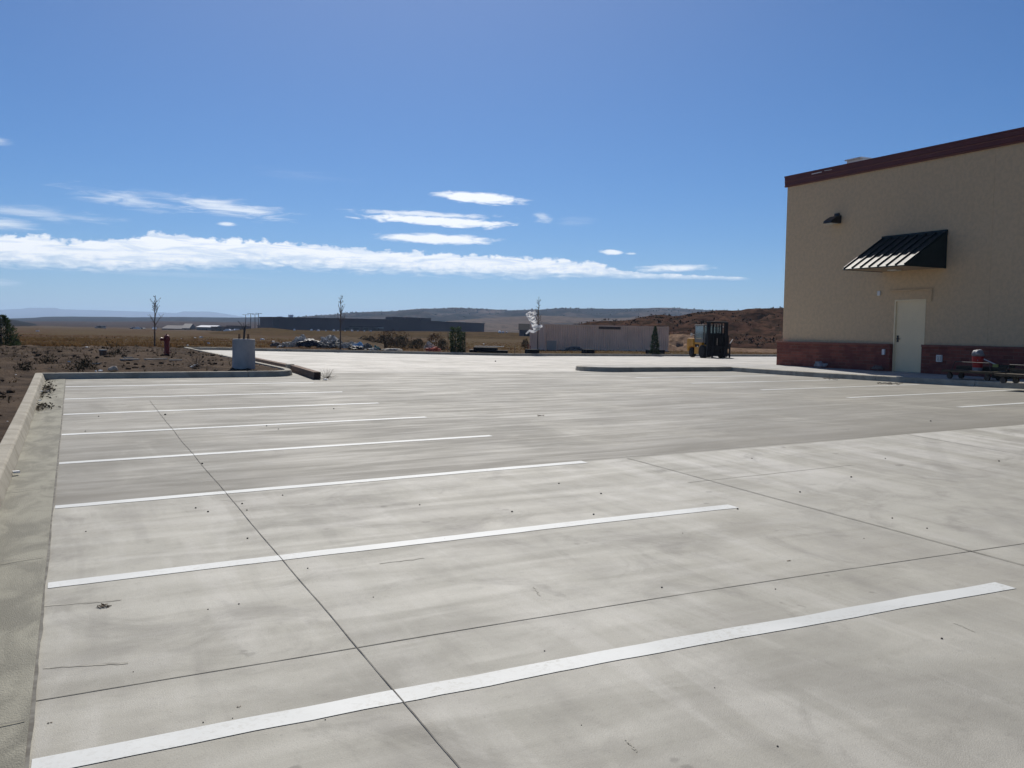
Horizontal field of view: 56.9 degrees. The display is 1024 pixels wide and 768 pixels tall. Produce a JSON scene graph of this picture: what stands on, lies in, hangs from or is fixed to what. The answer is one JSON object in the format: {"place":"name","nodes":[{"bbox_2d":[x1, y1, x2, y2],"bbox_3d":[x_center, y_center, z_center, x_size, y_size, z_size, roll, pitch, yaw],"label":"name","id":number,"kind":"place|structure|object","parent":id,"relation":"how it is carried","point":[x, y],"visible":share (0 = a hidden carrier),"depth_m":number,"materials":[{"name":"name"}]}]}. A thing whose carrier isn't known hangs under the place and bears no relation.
{"place":"outdoors","nodes":[
{"label":"outdoors","id":0,"kind":"place"},
{"bbox_2d":[1,319,37,325],"bbox_3d":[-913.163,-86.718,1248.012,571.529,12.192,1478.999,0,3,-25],"label":"foothill","id":1,"kind":"structure","parent":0,"point":[17,323],"depth_m":989.56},
{"bbox_2d":[0,308,242,318],"bbox_3d":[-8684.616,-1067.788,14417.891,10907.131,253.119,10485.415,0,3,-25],"label":"mountain","id":2,"kind":"structure","parent":0,"point":[32,312],"depth_m":13686.02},
{"bbox_2d":[9,317,259,321],"bbox_3d":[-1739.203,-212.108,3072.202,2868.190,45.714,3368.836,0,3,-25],"label":"ridge","id":3,"kind":"structure","parent":0,"point":[196,319],"depth_m":2691.80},
{"bbox_2d":[23,321,259,328],"bbox_3d":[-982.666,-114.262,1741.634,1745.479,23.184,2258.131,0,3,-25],"label":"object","id":4,"kind":"structure","parent":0,"point":[139,324],"depth_m":1414.51,"materials":[{"name":"soil"}]},
{"bbox_2d":[255,357,285,367],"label":"timber beam","id":5,"kind":"structure","parent":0,"point":[270,362],"depth_m":29.93,"materials":[{"name":"brown"}]},
{"bbox_2d":[206,328,529,339],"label":"field rise","id":6,"kind":"structure","parent":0,"point":[411,334],"depth_m":297.46,"materials":[{"name":"soil"}]},
{"bbox_2d":[1,326,776,353],"bbox_3d":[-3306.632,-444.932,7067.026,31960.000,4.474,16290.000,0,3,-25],"label":"ground","id":7,"kind":"structure","parent":0,"point":[62,331],"depth_m":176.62,"materials":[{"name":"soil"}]},
{"bbox_2d":[0,345,279,442],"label":"planting bed","id":8,"kind":"object","parent":7,"relation":"on","point":[19,387],"visible":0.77,"depth_m":27.37,"materials":[{"name":"soil"}]},
{"bbox_2d":[0,448,17,507],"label":"kerb","id":9,"kind":"structure","parent":8,"relation":"on","point":[8,460],"depth_m":10.27,"materials":[{"name":"concrete"}]},
{"bbox_2d":[0,314,24,345],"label":"conifer","id":10,"kind":"object","parent":8,"relation":"on","point":[10,338],"visible":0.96,"depth_m":44.94,"materials":[{"name":"green plant"}]},
{"bbox_2d":[0,420,28,459],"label":"kerb","id":11,"kind":"structure","parent":8,"relation":"on","point":[14,437],"depth_m":12.56,"materials":[{"name":"concrete"}]},
{"bbox_2d":[12,356,35,370],"bbox_3d":[-12.290,-0.509,23.740,0.714,0.396,0.647,1,3,-8],"label":"dead weed","id":12,"kind":"object","parent":8,"relation":"on","point":[24,367],"visible":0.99,"depth_m":23.68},
{"bbox_2d":[13,400,35,428],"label":"kerb","id":13,"kind":"structure","parent":8,"relation":"on","point":[25,412],"depth_m":15.39,"materials":[{"name":"concrete"}]},
{"bbox_2d":[23,385,40,406],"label":"kerb","id":14,"kind":"structure","parent":8,"relation":"on","point":[33,392],"depth_m":18.30,"materials":[{"name":"concrete"}]},
{"bbox_2d":[30,373,44,390],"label":"kerb","id":15,"kind":"structure","parent":8,"relation":"on","point":[38,379],"depth_m":21.12,"materials":[{"name":"concrete"}]},
{"bbox_2d":[30,352,60,363],"bbox_3d":[-13.561,-0.798,27.480,0.853,0.423,0.729,0,3,-25],"label":"dead weed","id":16,"kind":"object","parent":8,"relation":"on","point":[47,359],"visible":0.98,"depth_m":27.47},
{"bbox_2d":[61,357,99,370],"bbox_3d":[-11.160,-0.588,24.346,0.988,0.530,0.895,0,3,-25],"label":"dead weed","id":17,"kind":"object","parent":8,"relation":"on","point":[79,366],"visible":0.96,"depth_m":24.33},
{"bbox_2d":[70,352,100,366],"bbox_3d":[-11.446,-0.648,25.288,0.732,0.448,0.634,1,3,-5],"label":"dead weed","id":18,"kind":"object","parent":8,"relation":"on","point":[86,360],"visible":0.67,"depth_m":25.35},
{"bbox_2d":[103,337,128,353],"bbox_3d":[-13.735,-1.331,32.501,0.986,0.678,0.994,0,3,-15],"label":"dead weed","id":19,"kind":"object","parent":8,"relation":"on","point":[118,351],"visible":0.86,"depth_m":32.51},
{"bbox_2d":[0,344,268,402],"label":"dry weeds","id":20,"kind":"object","parent":8,"relation":"on","point":[32,349],"visible":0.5,"depth_m":31.01,"materials":[{"name":"plant"}]},
{"bbox_2d":[0,345,276,415],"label":"soil clods","id":21,"kind":"object","parent":8,"relation":"on","point":[10,390],"visible":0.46,"depth_m":28.76,"materials":[{"name":"soil"}]},
{"bbox_2d":[160,334,170,355],"bbox_3d":[-11.947,-1.275,32.543,0.358,0.906,0.284,-1,4,-37],"label":"fire hydrant","id":22,"kind":"object","parent":8,"relation":"on","point":[166,339],"visible":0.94,"depth_m":32.51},
{"bbox_2d":[185,355,207,367],"bbox_3d":[-8.428,-0.624,25.237,0.680,0.364,0.660,0,3,-25],"label":"dead weed","id":23,"kind":"object","parent":8,"relation":"on","point":[196,365],"visible":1,"depth_m":25.25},
{"bbox_2d":[232,321,254,368],"bbox_3d":[-7.525,-0.939,26.487,0.630,1.656,0.630,0,3,-25],"label":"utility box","id":24,"kind":"object","parent":8,"relation":"on","point":[243,353],"visible":0.79,"depth_m":26.23,"materials":[{"name":"metal"}]},
{"bbox_2d":[150,295,161,346],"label":"bare tree","id":25,"kind":"object","parent":7,"relation":"on","point":[155,308],"visible":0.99,"depth_m":50.87,"materials":[{"name":"grey plant"}]},
{"bbox_2d":[162,325,182,329],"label":"barn","id":26,"kind":"structure","parent":7,"relation":"on","point":[173,327],"depth_m":622.24,"materials":[{"name":"grey"}]},
{"bbox_2d":[182,324,195,329],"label":"barn","id":27,"kind":"structure","parent":7,"relation":"on","point":[188,327],"depth_m":612.32,"materials":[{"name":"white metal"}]},
{"bbox_2d":[196,325,221,329],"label":"shed","id":28,"kind":"structure","parent":7,"relation":"on","point":[204,327],"depth_m":599.20,"materials":[{"name":"silver metal"}]},
{"bbox_2d":[211,326,226,330],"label":"shed","id":29,"kind":"structure","parent":7,"relation":"on","point":[216,328],"depth_m":559.21,"materials":[{"name":"grey"}]},
{"bbox_2d":[227,326,249,329],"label":"shed","id":30,"kind":"structure","parent":7,"relation":"on","point":[236,327],"depth_m":539.20,"materials":[{"name":"grey"}]},
{"bbox_2d":[294,334,305,341],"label":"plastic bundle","id":31,"kind":"object","parent":7,"relation":"on","point":[302,337],"visible":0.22,"depth_m":61.32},
{"bbox_2d":[296,339,319,345],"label":"tarp heap","id":32,"kind":"object","parent":7,"relation":"on","point":[309,342],"visible":0.94,"depth_m":59.61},
{"bbox_2d":[320,335,338,341],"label":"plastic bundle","id":33,"kind":"object","parent":7,"relation":"on","point":[329,338],"visible":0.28,"depth_m":61.71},
{"bbox_2d":[322,342,337,347],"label":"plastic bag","id":34,"kind":"object","parent":7,"relation":"on","point":[328,345],"visible":0.97,"depth_m":59.51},
{"bbox_2d":[337,296,345,349],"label":"bare tree","id":35,"kind":"object","parent":7,"relation":"on","point":[340,309],"visible":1,"depth_m":58.66,"materials":[{"name":"grey plant"}]},
{"bbox_2d":[337,342,349,347],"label":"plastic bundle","id":36,"kind":"object","parent":7,"relation":"on","point":[344,345],"visible":0.82,"depth_m":59.83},
{"bbox_2d":[306,334,383,348],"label":"dirt mound","id":37,"kind":"object","parent":7,"relation":"on","point":[347,339],"visible":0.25,"depth_m":70.54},
{"bbox_2d":[349,346,363,349],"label":"tarp heap","id":38,"kind":"object","parent":7,"relation":"on","point":[356,347],"visible":0.98,"depth_m":59.22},
{"bbox_2d":[358,335,377,342],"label":"sagebrush","id":39,"kind":"object","parent":7,"relation":"on","point":[369,338],"visible":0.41,"depth_m":71.83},
{"bbox_2d":[259,315,484,331],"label":"long warehouse","id":40,"kind":"structure","parent":7,"relation":"on","point":[290,322],"depth_m":459.49,"materials":[{"name":"metal"}]},
{"bbox_2d":[377,335,397,347],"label":"sagebrush","id":41,"kind":"object","parent":7,"relation":"on","point":[386,342],"visible":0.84,"depth_m":72.80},
{"bbox_2d":[372,329,411,345],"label":"weed clump","id":42,"kind":"object","parent":7,"relation":"on","point":[391,335],"visible":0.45,"depth_m":83.84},
{"bbox_2d":[391,335,410,348],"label":"sagebrush","id":43,"kind":"object","parent":7,"relation":"on","point":[401,339],"visible":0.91,"depth_m":73.81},
{"bbox_2d":[407,338,424,348],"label":"sagebrush","id":44,"kind":"object","parent":7,"relation":"on","point":[412,344],"visible":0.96,"depth_m":71.82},
{"bbox_2d":[425,331,449,347],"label":"weed clump","id":45,"kind":"object","parent":7,"relation":"on","point":[433,337],"visible":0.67,"depth_m":75.75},
{"bbox_2d":[437,338,449,349],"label":"sagebrush","id":46,"kind":"object","parent":7,"relation":"on","point":[442,342],"visible":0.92,"depth_m":69.85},
{"bbox_2d":[448,326,462,351],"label":"arborvitae","id":47,"kind":"object","parent":7,"relation":"on","point":[456,344],"visible":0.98,"depth_m":61.31,"materials":[{"name":"green plant"}]},
{"bbox_2d":[460,331,466,351],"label":"shrub","id":48,"kind":"object","parent":7,"relation":"on","point":[462,345],"visible":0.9,"depth_m":61.76,"materials":[{"name":"green plant"}]},
{"bbox_2d":[469,349,507,352],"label":"black pipe","id":49,"kind":"object","parent":7,"relation":"on","point":[488,351],"visible":0.95,"depth_m":63.55,"materials":[{"name":"metal"}]},
{"bbox_2d":[518,324,529,335],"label":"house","id":50,"kind":"structure","parent":7,"relation":"on","point":[523,329],"depth_m":299.60,"materials":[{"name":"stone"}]},
{"bbox_2d":[29,350,1023,767],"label":"parking lot","id":51,"kind":"structure","parent":7,"relation":"on","point":[903,688],"depth_m":6.58,"materials":[{"name":"concrete"}]},
{"bbox_2d":[0,379,64,767],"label":"gutter pan","id":52,"kind":"object","parent":51,"relation":"on","point":[25,514],"visible":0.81,"depth_m":6.71,"materials":[{"name":"concrete"}]},
{"bbox_2d":[24,379,65,767],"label":"gutter joint","id":53,"kind":"object","parent":52,"relation":"on","point":[30,727],"visible":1,"depth_m":5.08,"materials":[{"name":"concrete"}]},
{"bbox_2d":[36,379,60,410],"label":"leaf litter","id":54,"kind":"object","parent":52,"relation":"on","point":[49,388],"visible":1,"depth_m":19.03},
{"bbox_2d":[44,599,121,606],"bbox_3d":[-2.650,1.353,5.835,0.444,0.016,0.039,0,3,-13],"label":"scuff mark","id":55,"kind":"object","parent":51,"relation":"on","point":[84,602],"visible":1,"depth_m":5.84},
{"bbox_2d":[43,662,127,668],"bbox_3d":[-2.166,1.431,4.805,0.413,0.015,0.036,1,3,-7],"label":"scuff mark","id":56,"kind":"object","parent":51,"relation":"on","point":[89,665],"visible":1,"depth_m":4.81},
{"bbox_2d":[42,371,247,379],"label":"kerb","id":57,"kind":"structure","parent":51,"relation":"on","point":[118,375],"depth_m":23.69,"materials":[{"name":"concrete"}]},
{"bbox_2d":[66,382,313,386],"bbox_3d":[-7.446,0.012,22.266,5.574,0.064,0.171,0,3,-25],"label":"parking line","id":58,"kind":"object","parent":51,"relation":"on","point":[182,384],"visible":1,"depth_m":22.21,"materials":[{"name":"white paint"}]},
{"bbox_2d":[70,391,341,398],"bbox_3d":[-6.293,0.234,19.784,5.572,0.088,0.174,0,3,-25],"label":"parking line","id":59,"kind":"object","parent":51,"relation":"on","point":[196,395],"visible":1,"depth_m":19.66,"materials":[{"name":"white paint"}]},
{"bbox_2d":[63,403,372,414],"bbox_3d":[-5.141,0.445,17.307,5.572,0.113,0.169,0,3,-25],"label":"parking line","id":60,"kind":"object","parent":51,"relation":"on","point":[213,408],"visible":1,"depth_m":17.15,"materials":[{"name":"white paint"}]},
{"bbox_2d":[184,347,291,376],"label":"kerb","id":61,"kind":"structure","parent":51,"relation":"on","point":[283,371],"depth_m":25.33,"materials":[{"name":"concrete"}]},
{"bbox_2d":[200,347,285,351],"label":"kerb","id":62,"kind":"structure","parent":51,"relation":"on","point":[229,348],"depth_m":53.02,"materials":[{"name":"concrete"}]},
{"bbox_2d":[62,417,425,434],"bbox_3d":[-3.987,0.646,14.825,5.572,0.137,0.164,0,3,-25],"label":"parking line","id":63,"kind":"object","parent":51,"relation":"on","point":[236,426],"visible":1,"depth_m":14.64,"materials":[{"name":"white paint"}]},
{"bbox_2d":[59,435,490,463],"bbox_3d":[-2.833,0.837,12.341,5.572,0.162,0.164,0,3,-25],"label":"parking line","id":64,"kind":"object","parent":51,"relation":"on","point":[266,449],"visible":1,"depth_m":12.13,"materials":[{"name":"white paint"}]},
{"bbox_2d":[151,402,460,767],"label":"saw cut joint","id":65,"kind":"object","parent":51,"relation":"on","point":[337,623],"visible":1,"depth_m":5.14,"materials":[{"name":"concrete"}]},
{"bbox_2d":[291,365,320,378],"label":"timber beam","id":66,"kind":"structure","parent":51,"relation":"on","point":[307,372],"depth_m":25.32,"materials":[{"name":"brown"}]},
{"bbox_2d":[55,461,586,507],"bbox_3d":[-1.680,1.020,9.863,5.572,0.186,0.172,0,3,-25],"label":"parking line","id":67,"kind":"object","parent":51,"relation":"on","point":[271,488],"visible":1,"depth_m":9.65,"materials":[{"name":"white paint"}]},
{"bbox_2d":[286,349,384,352],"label":"kerb","id":68,"kind":"structure","parent":51,"relation":"on","point":[322,350],"depth_m":56.79,"materials":[{"name":"concrete"}]},
{"bbox_2d":[48,504,737,587],"bbox_3d":[-0.526,1.215,7.381,5.572,0.184,0.166,0,3,-25],"label":"parking line","id":69,"kind":"object","parent":51,"relation":"on","point":[312,553],"visible":1,"depth_m":7.11,"materials":[{"name":"white paint"}]},
{"bbox_2d":[385,351,475,354],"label":"kerb","id":70,"kind":"structure","parent":51,"relation":"on","point":[416,352],"depth_m":59.35,"materials":[{"name":"concrete"}]},
{"bbox_2d":[476,353,558,355],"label":"kerb","id":71,"kind":"structure","parent":51,"relation":"on","point":[499,354],"depth_m":61.77,"materials":[{"name":"concrete"}]},
{"bbox_2d":[31,582,1014,767],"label":"parking line","id":72,"kind":"object","parent":51,"relation":"on","point":[77,758],"visible":1,"depth_m":4.50,"materials":[{"name":"white paint"}]},
{"bbox_2d":[36,543,1023,700],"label":"saw cut joint","id":73,"kind":"object","parent":51,"relation":"on","point":[470,628],"visible":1,"depth_m":5.19,"materials":[{"name":"concrete"}]},
{"bbox_2d":[559,354,635,355],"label":"kerb","id":74,"kind":"structure","parent":51,"relation":"on","point":[597,354],"depth_m":64.46,"materials":[{"name":"concrete"}]},
{"bbox_2d":[575,365,730,371],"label":"kerb","id":75,"kind":"structure","parent":51,"relation":"on","point":[637,369],"depth_m":30.86,"materials":[{"name":"concrete"}]},
{"bbox_2d":[636,354,698,355],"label":"kerb","id":76,"kind":"structure","parent":51,"relation":"on","point":[664,354],"depth_m":66.74,"materials":[{"name":"concrete"}]},
{"bbox_2d":[687,321,733,358],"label":"forklift","id":77,"kind":"object","parent":51,"relation":"on","point":[710,343],"visible":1,"depth_m":60.93,"materials":[{"name":"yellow metal"}]},
{"bbox_2d":[714,354,773,356],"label":"kerb","id":78,"kind":"structure","parent":51,"relation":"on","point":[751,355],"depth_m":69.95,"materials":[{"name":"concrete"}]},
{"bbox_2d":[731,367,796,375],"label":"kerb","id":79,"kind":"structure","parent":51,"relation":"on","point":[764,371],"depth_m":30.62,"materials":[{"name":"concrete"}]},
{"bbox_2d":[629,458,1022,564],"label":"saw cut joint","id":80,"kind":"object","parent":51,"relation":"on","point":[840,515],"visible":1,"depth_m":8.10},
{"bbox_2d":[796,371,876,380],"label":"kerb","id":81,"kind":"structure","parent":51,"relation":"on","point":[839,375],"depth_m":27.69,"materials":[{"name":"concrete"}]},
{"bbox_2d":[765,384,918,389],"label":"parking line","id":82,"kind":"object","parent":51,"relation":"on","point":[835,387],"visible":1,"depth_m":23.14,"materials":[{"name":"white paint"}]},
{"bbox_2d":[823,377,899,384],"bbox_3d":[9.708,-0.088,26.193,0.795,0.044,3.847,0,3,-14],"label":"wind blown grit","id":83,"kind":"object","parent":51,"relation":"on","point":[877,382],"visible":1,"depth_m":25.23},
{"bbox_2d":[876,375,975,385],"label":"kerb","id":84,"kind":"structure","parent":51,"relation":"on","point":[957,382],"depth_m":24.80,"materials":[{"name":"concrete"}]},
{"bbox_2d":[846,390,1007,397],"bbox_3d":[9.347,0.210,20.835,5.128,0.115,0.159,0,3,-25],"label":"parking line","id":85,"kind":"object","parent":51,"relation":"on","point":[929,393],"visible":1,"depth_m":20.58,"materials":[{"name":"white paint"}]},
{"bbox_2d":[960,403,1023,406],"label":"parking line","id":86,"kind":"object","parent":51,"relation":"on","point":[992,404],"visible":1,"depth_m":17.64,"materials":[{"name":"white paint"}]},
{"bbox_2d":[975,380,1023,388],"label":"kerb","id":87,"kind":"structure","parent":51,"relation":"on","point":[995,384],"depth_m":22.88,"materials":[{"name":"concrete"}]},
{"bbox_2d":[994,364,1023,382],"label":"platform trolley","id":88,"kind":"object","parent":51,"relation":"on","point":[1012,373],"visible":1,"depth_m":21.74,"materials":[{"name":"brown wood"}]},
{"bbox_2d":[536,300,541,348],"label":"bare tree","id":89,"kind":"object","parent":7,"relation":"on","point":[538,322],"visible":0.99,"depth_m":64.04,"materials":[{"name":"grey plant"}]},
{"bbox_2d":[526,311,542,333],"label":"plastic sheet","id":90,"kind":"object","parent":89,"relation":"attached to","point":[532,320],"visible":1,"depth_m":63.88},
{"bbox_2d":[530,324,668,350],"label":"shipping container","id":91,"kind":"object","parent":7,"relation":"on","point":[562,337],"visible":0.89,"depth_m":77.08,"materials":[{"name":"metal"}]},
{"bbox_2d":[649,326,660,353],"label":"conifer","id":92,"kind":"object","parent":7,"relation":"on","point":[654,343],"visible":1,"depth_m":66.76,"materials":[{"name":"green plant"}]},
{"bbox_2d":[668,334,776,352],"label":"dirt mound","id":93,"kind":"object","parent":7,"relation":"on","point":[677,342],"visible":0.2,"depth_m":88.96,"materials":[{"name":"soil"}]},
{"bbox_2d":[776,127,1023,380],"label":"commercial building","id":94,"kind":"structure","parent":7,"relation":"on","point":[911,261],"depth_m":28.12,"materials":[{"name":"beige paint"}]},
{"bbox_2d":[894,301,924,372],"bbox_3d":[11.939,-1.423,28.348,0.112,2.124,1.089,0,3,-25],"label":"door","id":95,"kind":"structure","parent":94,"relation":"in","point":[910,314],"depth_m":28.37,"materials":[{"name":"beige paint"}]},
{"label":"black pipe","id":96,"kind":"object","parent":7,"relation":"on","visible":0},
{"bbox_2d":[473,347,497,349],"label":"black pipe","id":97,"kind":"object","parent":96,"relation":"on","point":[486,348],"visible":1,"depth_m":63.64,"materials":[{"name":"metal"}]},
{"bbox_2d":[305,308,714,320],"bbox_3d":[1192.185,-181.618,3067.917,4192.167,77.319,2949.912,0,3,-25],"label":"mesa","id":98,"kind":"structure","parent":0,"point":[447,316],"depth_m":2100.13,"materials":[{"name":"stone"}]},
{"bbox_2d":[298,307,730,317],"bbox_3d":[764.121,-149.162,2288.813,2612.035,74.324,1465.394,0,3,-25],"label":"juniper scrub","id":99,"kind":"object","parent":98,"relation":"on","point":[486,309],"visible":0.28,"depth_m":2379.14,"materials":[{"name":"plant"}]},
{"bbox_2d":[0,0,1023,316],"label":"sky","id":100,"kind":"structure","parent":0,"point":[271,158],"materials":[{"name":"blue"}]},
{"bbox_2d":[524,349,539,353],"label":"nursery crate","id":101,"kind":"object","parent":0,"point":[531,351],"visible":0.9,"depth_m":63.29,"materials":[{"name":"black metal"}]},
{"bbox_2d":[446,315,639,332],"bbox_3d":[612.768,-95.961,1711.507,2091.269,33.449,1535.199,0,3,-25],"label":"foothill","id":102,"kind":"structure","parent":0,"point":[505,324],"depth_m":1332.77,"materials":[{"name":"soil"}]},
{"bbox_2d":[581,349,594,353],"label":"nursery crate","id":103,"kind":"object","parent":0,"point":[588,351],"visible":0.98,"depth_m":65.73,"materials":[{"name":"black metal"}]},
{"bbox_2d":[585,365,726,366],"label":"island paving","id":104,"kind":"structure","parent":0,"point":[653,366],"depth_m":32.17,"materials":[{"name":"concrete"}]},
{"bbox_2d":[579,308,783,348],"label":"dirt bank","id":105,"kind":"structure","parent":0,"point":[762,326],"depth_m":147.05,"materials":[{"name":"soil"}]},
{"bbox_2d":[574,307,782,345],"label":"bank scrub","id":106,"kind":"object","parent":105,"relation":"on","point":[703,321],"visible":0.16,"depth_m":152.21,"materials":[{"name":"plant"}]},
{"bbox_2d":[709,363,1023,381],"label":"sidewalk","id":107,"kind":"structure","parent":0,"point":[829,370],"depth_m":28.80,"materials":[{"name":"concrete"}]},
{"bbox_2d":[814,361,827,366],"bbox_3d":[10.177,-0.669,31.068,0.288,0.193,0.641,0,3,-25],"label":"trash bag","id":108,"kind":"object","parent":107,"relation":"on","point":[819,364],"visible":1,"depth_m":31.00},
{"bbox_2d":[942,361,1007,380],"bbox_3d":[11.675,-0.334,23.845,0.550,0.449,1.500,0,3,-25],"label":"platform trolley","id":109,"kind":"object","parent":107,"relation":"on","point":[987,371],"visible":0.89,"depth_m":23.72,"materials":[{"name":"brown wood"}]},
{"bbox_2d":[972,356,985,370],"bbox_3d":[11.745,-0.517,23.810,0.286,0.360,0.286,0,3,-25],"label":"bucket","id":110,"kind":"object","parent":109,"relation":"on","point":[977,366],"visible":0.98,"depth_m":23.71,"materials":[{"name":"red plastic"}]},
{"bbox_2d":[972,349,984,356],"bbox_3d":[11.749,-0.744,23.803,0.285,0.272,0.305,0,3,-25],"label":"plastic bag","id":111,"kind":"object","parent":110,"relation":"on","point":[979,352],"visible":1,"depth_m":23.71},
{"bbox_2d":[991,364,1014,378],"bbox_3d":[12.695,-0.326,24.409,0.325,0.365,0.440,-1,4,-33],"label":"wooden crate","id":112,"kind":"object","parent":107,"relation":"on","point":[1004,366],"visible":0.33,"depth_m":24.26,"materials":[{"name":"brown wood"}]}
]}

